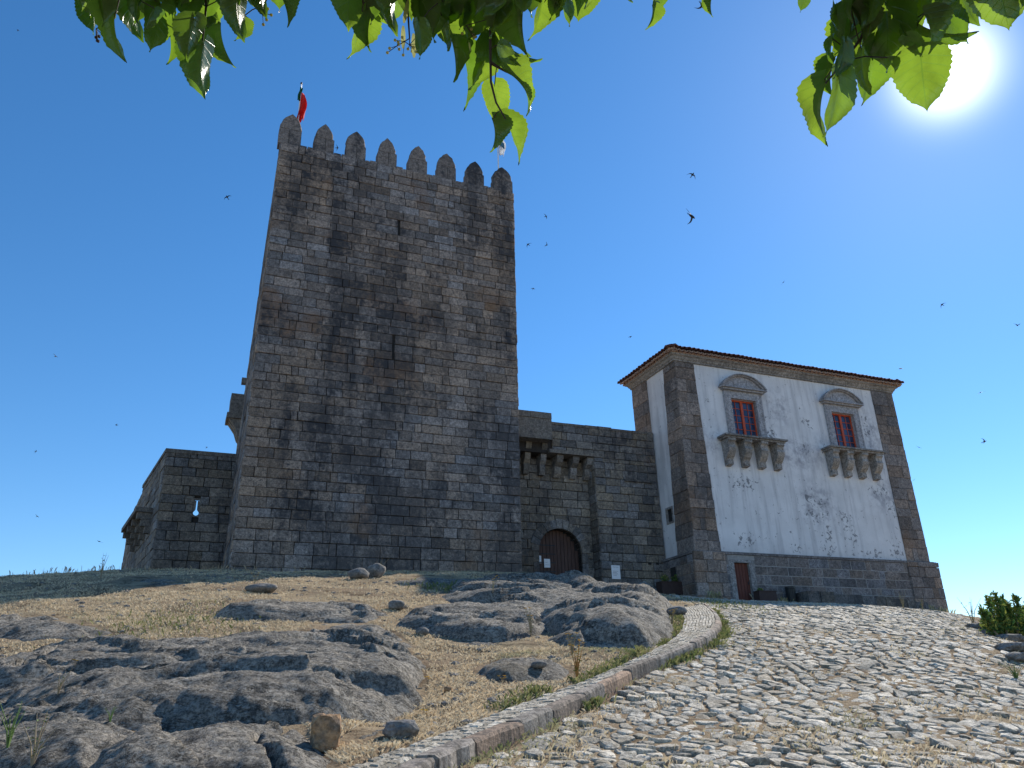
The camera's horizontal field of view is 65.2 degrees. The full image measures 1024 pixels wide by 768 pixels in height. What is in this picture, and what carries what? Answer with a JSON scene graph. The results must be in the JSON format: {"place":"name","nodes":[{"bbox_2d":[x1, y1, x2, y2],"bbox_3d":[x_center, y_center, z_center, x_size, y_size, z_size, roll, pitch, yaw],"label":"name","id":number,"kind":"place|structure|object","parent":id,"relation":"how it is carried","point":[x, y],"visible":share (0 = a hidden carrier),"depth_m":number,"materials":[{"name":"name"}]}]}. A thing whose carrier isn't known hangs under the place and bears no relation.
{"place":"outdoors","nodes":[
{"label":"outdoors","id":0,"kind":"place"},
{"bbox_2d":[0,567,1023,767],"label":"hillside","id":1,"kind":"structure","parent":0,"point":[354,734],"depth_m":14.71,"materials":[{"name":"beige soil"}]},
{"bbox_2d":[0,613,111,640],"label":"rock outcrop","id":2,"kind":"object","parent":1,"relation":"on","point":[15,626],"visible":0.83,"depth_m":15.08,"materials":[{"name":"stone"}]},
{"bbox_2d":[0,700,133,767],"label":"rock outcrop","id":3,"kind":"object","parent":1,"relation":"on","point":[75,742],"visible":0.69,"depth_m":6.99,"materials":[{"name":"stone"}]},
{"bbox_2d":[0,702,24,747],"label":"weed","id":4,"kind":"object","parent":3,"relation":"on","point":[9,736],"visible":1,"depth_m":6.94,"materials":[{"name":"green plant"}]},
{"bbox_2d":[22,710,55,765],"bbox_3d":[-3.886,2.913,6.564,0.372,0.432,0.173,-12,-24,23],"label":"weed","id":5,"kind":"object","parent":3,"relation":"on","point":[33,757],"visible":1,"depth_m":6.52,"materials":[{"name":"green plant"}]},
{"bbox_2d":[105,707,116,721],"bbox_3d":[-3.841,3.174,7.663,0.083,0.158,0.112,-2,-22,0],"label":"weed","id":6,"kind":"object","parent":3,"relation":"on","point":[112,712],"visible":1,"depth_m":7.65,"materials":[{"name":"green plant"}]},
{"bbox_2d":[100,555,106,577],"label":"weed","id":7,"kind":"object","parent":1,"relation":"on","point":[102,568],"visible":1,"depth_m":23.93,"materials":[{"name":"green plant"}]},
{"bbox_2d":[9,564,305,574],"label":"crest grass","id":8,"kind":"structure","parent":1,"relation":"on","point":[65,570],"depth_m":28.28,"materials":[{"name":"plant"}]},
{"bbox_2d":[133,579,182,585],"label":"rock outcrop","id":9,"kind":"object","parent":1,"relation":"on","point":[160,582],"visible":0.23,"depth_m":22.42,"materials":[{"name":"stone"}]},
{"bbox_2d":[33,600,303,649],"bbox_3d":[-6.536,4.830,16.069,4.620,1.667,5.603,-2,-22,0],"label":"weed patch","id":10,"kind":"object","parent":1,"relation":"on","point":[177,620],"visible":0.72,"depth_m":15.99,"materials":[{"name":"beige plant"}]},
{"bbox_2d":[121,448,236,568],"bbox_3d":[-18.653,8.091,40.932,15.308,6.339,4.582,-22,-30,40],"label":"castle bastion","id":11,"kind":"object","parent":1,"relation":"on","point":[164,527],"visible":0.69,"depth_m":36.76,"materials":[{"name":"stone"}]},
{"bbox_2d":[89,720,330,767],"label":"rock outcrop","id":12,"kind":"object","parent":1,"relation":"on","point":[235,744],"visible":0.91,"depth_m":6.59,"materials":[{"name":"stone"}]},
{"bbox_2d":[0,627,424,731],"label":"rock outcrop","id":13,"kind":"object","parent":1,"relation":"on","point":[282,678],"visible":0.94,"depth_m":9.65,"materials":[{"name":"stone"}]},
{"bbox_2d":[57,668,72,694],"bbox_3d":[-5.078,3.374,9.054,0.120,0.298,0.282,19,-30,-41],"label":"weed","id":14,"kind":"object","parent":13,"relation":"on","point":[60,686],"visible":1,"depth_m":9.06,"materials":[{"name":"green plant"}]},
{"bbox_2d":[245,583,277,592],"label":"boulder","id":15,"kind":"object","parent":1,"relation":"on","point":[263,587],"visible":0.89,"depth_m":20.68,"materials":[{"name":"grey stone"}]},
{"bbox_2d":[213,599,387,622],"bbox_3d":[-4.529,5.380,17.959,4.250,1.274,3.488,-2,-22,0],"label":"rock outcrop","id":16,"kind":"object","parent":1,"relation":"on","point":[331,611],"visible":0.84,"depth_m":17.18,"materials":[{"name":"stone"}]},
{"bbox_2d":[310,713,340,752],"bbox_3d":[-1.749,3.287,7.506,0.280,0.373,0.238,5,-23,-16],"label":"granite block","id":17,"kind":"object","parent":1,"relation":"on","point":[325,732],"depth_m":7.42,"materials":[{"name":"brown stone"}]},
{"bbox_2d":[0,569,698,741],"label":"stone scatter","id":18,"kind":"object","parent":1,"relation":"on","point":[444,703],"visible":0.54,"depth_m":17.46,"materials":[{"name":"grey stone"}]},
{"bbox_2d":[347,568,368,578],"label":"boulder","id":19,"kind":"object","parent":1,"relation":"on","point":[359,573],"visible":0.88,"depth_m":25.00,"materials":[{"name":"grey stone"}]},
{"bbox_2d":[322,622,411,647],"bbox_3d":[-2.640,5.152,15.432,1.901,1.393,4.151,19,-30,-41],"label":"rock outcrop","id":20,"kind":"object","parent":1,"relation":"on","point":[378,629],"visible":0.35,"depth_m":15.85,"materials":[{"name":"stone"}]},
{"bbox_2d":[358,729,382,738],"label":"rock outcrop","id":21,"kind":"object","parent":1,"relation":"on","point":[365,736],"visible":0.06,"depth_m":7.91,"materials":[{"name":"stone"}]},
{"bbox_2d":[222,114,521,571],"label":"castle keep","id":22,"kind":"structure","parent":1,"relation":"on","point":[372,416],"depth_m":35.92,"materials":[{"name":"stone"}]},
{"bbox_2d":[297,82,306,122],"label":"red green flag","id":23,"kind":"object","parent":22,"relation":"on","point":[302,105],"visible":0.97,"depth_m":40.48,"materials":[{"name":"fabric"}]},
{"bbox_2d":[497,140,505,168],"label":"white flag","id":24,"kind":"object","parent":22,"relation":"on","point":[502,148],"visible":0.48,"depth_m":44.38,"materials":[{"name":"fabric"}]},
{"bbox_2d":[367,563,385,577],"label":"boulder","id":25,"kind":"object","parent":1,"relation":"on","point":[377,570],"visible":0.85,"depth_m":25.77,"materials":[{"name":"grey stone"}]},
{"bbox_2d":[388,600,404,609],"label":"boulder","id":26,"kind":"object","parent":1,"relation":"on","point":[396,604],"visible":1,"depth_m":18.80,"materials":[{"name":"grey stone"}]},
{"bbox_2d":[382,719,419,738],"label":"boulder","id":27,"kind":"object","parent":1,"relation":"on","point":[397,729],"visible":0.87,"depth_m":7.80,"materials":[{"name":"grey stone"}]},
{"bbox_2d":[415,627,428,634],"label":"boulder","id":28,"kind":"object","parent":1,"relation":"on","point":[423,630],"visible":0.98,"depth_m":15.79,"materials":[{"name":"grey stone"}]},
{"bbox_2d":[377,577,475,592],"bbox_3d":[-1.194,5.902,23.489,4.145,1.084,3.935,-8,-23,15],"label":"weed patch","id":29,"kind":"object","parent":1,"relation":"on","point":[449,586],"visible":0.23,"depth_m":23.27,"materials":[{"name":"plant"}]},
{"bbox_2d":[392,577,471,586],"bbox_3d":[-2.257,6.532,25.312,3.344,1.357,4.488,-2,-22,0],"label":"rock outcrop","id":30,"kind":"object","parent":1,"relation":"on","point":[425,580],"visible":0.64,"depth_m":24.03,"materials":[{"name":"stone"}]},
{"bbox_2d":[444,686,451,692],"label":"boulder","id":31,"kind":"object","parent":1,"relation":"on","point":[447,688],"visible":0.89,"depth_m":10.61,"materials":[{"name":"beige stone"}]},
{"bbox_2d":[396,601,547,641],"bbox_3d":[-0.762,5.479,17.706,4.073,1.768,5.765,-2,-22,0],"label":"rock outcrop","id":32,"kind":"object","parent":1,"relation":"on","point":[487,622],"visible":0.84,"depth_m":16.43,"materials":[{"name":"stone"}]},
{"bbox_2d":[525,607,532,636],"bbox_3d":[0.336,4.731,15.885,0.196,0.574,0.190,-2,-22,0],"label":"weed","id":33,"kind":"object","parent":32,"relation":"on","point":[530,623],"visible":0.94,"depth_m":15.86,"materials":[{"name":"green plant"}]},
{"bbox_2d":[456,640,496,645],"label":"rock outcrop","id":34,"kind":"object","parent":1,"relation":"on","point":[478,643],"visible":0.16,"depth_m":14.97,"materials":[{"name":"stone"}]},
{"bbox_2d":[477,657,568,682],"bbox_3d":[0.164,4.565,12.012,2.143,0.946,2.450,-2,-22,0],"label":"rock outcrop","id":35,"kind":"object","parent":1,"relation":"on","point":[521,669],"visible":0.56,"depth_m":11.62,"materials":[{"name":"stone"}]},
{"bbox_2d":[531,660,546,668],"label":"boulder","id":36,"kind":"object","parent":35,"relation":"on","point":[540,664],"visible":1,"depth_m":11.66,"materials":[{"name":"grey stone"}]},
{"bbox_2d":[349,604,721,767],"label":"stone kerb","id":37,"kind":"object","parent":1,"relation":"on","point":[458,746],"visible":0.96,"depth_m":9.40,"materials":[{"name":"stone"}]},
{"bbox_2d":[74,0,1023,165],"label":"linden tree","id":38,"kind":"object","parent":1,"relation":"on","point":[876,44],"visible":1,"depth_m":1.50,"materials":[{"name":"green plant"}]},
{"bbox_2d":[441,572,673,648],"bbox_3d":[0.790,6.527,22.749,6.256,4.299,18.207,-2,-22,0],"label":"rock outcrop","id":39,"kind":"object","parent":1,"relation":"on","point":[619,621],"visible":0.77,"depth_m":17.07,"materials":[{"name":"stone"}]},
{"bbox_2d":[665,609,676,623],"bbox_3d":[3.484,5.115,17.597,0.370,0.360,0.138,-11,-24,21],"label":"weed","id":40,"kind":"object","parent":39,"relation":"on","point":[671,620],"visible":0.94,"depth_m":17.58,"materials":[{"name":"green plant"}]},
{"bbox_2d":[566,632,576,654],"bbox_3d":[1.017,4.416,13.567,0.236,0.379,0.197,-7,-23,12],"label":"weed","id":41,"kind":"object","parent":1,"relation":"on","point":[571,647],"visible":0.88,"depth_m":13.58,"materials":[{"name":"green plant"}]},
{"bbox_2d":[568,639,584,679],"bbox_3d":[0.972,4.055,11.716,0.255,0.625,0.174,14,-27,-33],"label":"weed","id":42,"kind":"object","parent":1,"relation":"on","point":[576,668],"visible":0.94,"depth_m":11.71,"materials":[{"name":"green plant"}]},
{"bbox_2d":[548,630,614,647],"bbox_3d":[1.352,5.040,14.839,2.333,0.969,1.798,-16,-26,31],"label":"rock outcrop","id":43,"kind":"object","parent":1,"relation":"on","point":[561,638],"visible":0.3,"depth_m":14.59,"materials":[{"name":"stone"}]},
{"bbox_2d":[483,606,686,710],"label":"path weeds","id":44,"kind":"object","parent":1,"relation":"on","point":[598,671],"visible":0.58,"depth_m":12.01,"materials":[{"name":"green plant"}]},
{"bbox_2d":[518,409,664,589],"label":"gate wall","id":45,"kind":"structure","parent":1,"relation":"on","point":[589,496],"depth_m":39.73,"materials":[{"name":"stone"}]},
{"bbox_2d":[544,559,549,567],"bbox_3d":[1.700,8.654,38.634,0.318,0.417,0.008,7,-24,-21],"label":"notice paper","id":46,"kind":"object","parent":45,"relation":"attached to","point":[546,563],"visible":1,"depth_m":38.63,"materials":[{"name":"white paper"}]},
{"bbox_2d":[611,565,620,578],"bbox_3d":[5.009,9.076,38.581,0.468,0.654,0.034,7,-24,-21],"label":"notice board","id":47,"kind":"object","parent":45,"relation":"attached to","point":[615,570],"visible":1,"depth_m":38.57,"materials":[{"name":"white paper"}]},
{"bbox_2d":[554,570,672,620],"bbox_3d":[3.012,7.051,25.669,4.489,3.965,17.154,-4,-22,5],"label":"rock outcrop","id":48,"kind":"object","parent":1,"relation":"on","point":[644,591],"visible":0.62,"depth_m":20.79,"materials":[{"name":"stone"}]},
{"bbox_2d":[582,607,735,710],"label":"kerb weeds","id":49,"kind":"object","parent":1,"relation":"on","point":[724,633],"visible":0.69,"depth_m":14.24,"materials":[{"name":"green plant"}]},
{"bbox_2d":[656,574,682,594],"bbox_3d":[7.486,9.516,38.084,1.190,1.002,0.540,7,-24,-21],"label":"planter","id":50,"kind":"object","parent":1,"relation":"on","point":[665,586],"visible":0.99,"depth_m":37.83,"materials":[{"name":"grey stone"}]},
{"bbox_2d":[666,606,686,615],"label":"boulder","id":51,"kind":"object","parent":1,"relation":"on","point":[682,610],"visible":0.75,"depth_m":18.94,"materials":[{"name":"grey stone"}]},
{"bbox_2d":[662,595,783,613],"bbox_3d":[6.635,6.927,25.005,3.533,1.464,7.596,-2,-22,0],"label":"weed patch","id":52,"kind":"object","parent":1,"relation":"on","point":[720,601],"visible":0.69,"depth_m":24.85,"materials":[{"name":"plant"}]},
{"bbox_2d":[474,594,1023,767],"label":"cobbled ramp","id":53,"kind":"structure","parent":1,"relation":"on","point":[716,705],"depth_m":11.09,"materials":[{"name":"grey stone"}]},
{"bbox_2d":[447,596,1023,767],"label":"joint grass","id":54,"kind":"structure","parent":53,"relation":"on","point":[883,752],"depth_m":8.95,"materials":[{"name":"plant"}]},
{"bbox_2d":[958,598,980,622],"bbox_3d":[14.195,6.995,24.669,0.692,0.859,0.323,-10,-24,19],"label":"weed","id":55,"kind":"object","parent":53,"relation":"on","point":[971,611],"visible":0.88,"depth_m":24.64,"materials":[{"name":"green plant"}]},
{"bbox_2d":[965,623,981,628],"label":"rubble stone","id":56,"kind":"object","parent":53,"relation":"on","point":[973,625],"visible":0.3,"depth_m":21.24,"materials":[{"name":"grey stone"}]},
{"bbox_2d":[981,629,1002,634],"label":"rubble stone","id":57,"kind":"object","parent":53,"relation":"on","point":[983,631],"visible":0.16,"depth_m":19.95,"materials":[{"name":"grey stone"}]},
{"bbox_2d":[994,642,1023,651],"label":"rubble stone","id":58,"kind":"object","parent":53,"relation":"on","point":[1013,646],"visible":0.81,"depth_m":15.26,"materials":[{"name":"grey stone"}]},
{"bbox_2d":[994,634,1023,641],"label":"rubble stone","id":59,"kind":"object","parent":53,"relation":"on","point":[1015,637],"visible":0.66,"depth_m":18.40,"materials":[{"name":"grey stone"}]},
{"bbox_2d":[999,661,1023,677],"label":"weed","id":60,"kind":"object","parent":53,"relation":"on","point":[1013,672],"visible":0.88,"depth_m":12.94,"materials":[{"name":"green plant"}]},
{"bbox_2d":[1005,652,1023,661],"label":"rubble stone","id":61,"kind":"object","parent":53,"relation":"on","point":[1016,656],"visible":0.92,"depth_m":14.28,"materials":[{"name":"grey stone"}]},
{"bbox_2d":[753,588,777,600],"bbox_3d":[11.899,9.906,37.605,1.040,0.739,0.460,7,-24,-21],"label":"planter","id":62,"kind":"object","parent":1,"relation":"on","point":[760,594],"visible":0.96,"depth_m":37.41,"materials":[{"name":"grey stone"}]},
{"bbox_2d":[617,343,948,611],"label":"manor house","id":63,"kind":"structure","parent":1,"relation":"on","point":[777,476],"depth_m":41.62,"materials":[{"name":"white paint"}]},
{"bbox_2d":[668,509,672,521],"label":"small window","id":64,"kind":"structure","parent":63,"relation":"in","point":[669,511],"depth_m":40.25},
{"bbox_2d":[734,563,751,599],"bbox_3d":[10.962,9.876,37.884,0.880,2.760,0.100,7,-24,-21],"label":"door","id":65,"kind":"structure","parent":63,"relation":"in","point":[741,570],"depth_m":38.10,"materials":[{"name":"brown wood"}]},
{"bbox_2d":[731,400,757,435],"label":"window","id":66,"kind":"structure","parent":63,"relation":"in","point":[743,412],"depth_m":42.12,"materials":[{"name":"red paint"}]},
{"bbox_2d":[832,413,856,447],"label":"window","id":67,"kind":"structure","parent":63,"relation":"in","point":[842,423],"depth_m":44.56,"materials":[{"name":"red paint"}]},
{"bbox_2d":[785,586,796,601],"bbox_3d":[13.336,10.091,38.213,0.490,0.800,0.490,7,-24,-21],"label":"litter bin","id":68,"kind":"object","parent":1,"relation":"on","point":[790,591],"visible":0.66,"depth_m":38.09,"materials":[{"name":"metal"}]},
{"bbox_2d":[707,590,955,612],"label":"wall foot grass","id":69,"kind":"structure","parent":1,"relation":"on","point":[786,600],"depth_m":38.00,"materials":[{"name":"plant"}]},
{"bbox_2d":[796,591,928,608],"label":"retaining wall","id":70,"kind":"structure","parent":1,"relation":"on","point":[817,596],"depth_m":38.75,"materials":[{"name":"stone"}]},
{"bbox_2d":[977,590,1023,635],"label":"shrub","id":71,"kind":"object","parent":1,"relation":"on","point":[1000,615],"visible":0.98,"depth_m":19.57,"materials":[{"name":"green plant"}]},
{"bbox_2d":[0,0,1023,617],"label":"sky","id":72,"kind":"structure","parent":0,"point":[125,259],"materials":[{"name":"blue"}]},
{"bbox_2d":[687,210,694,223],"bbox_3d":[3.539,-3.341,15.932,0.245,0.400,0.098,24,-34,-34],"label":"swift","id":73,"kind":"object","parent":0,"point":[692,216],"visible":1,"depth_m":15.92,"materials":[{"name":"black"}]}
]}

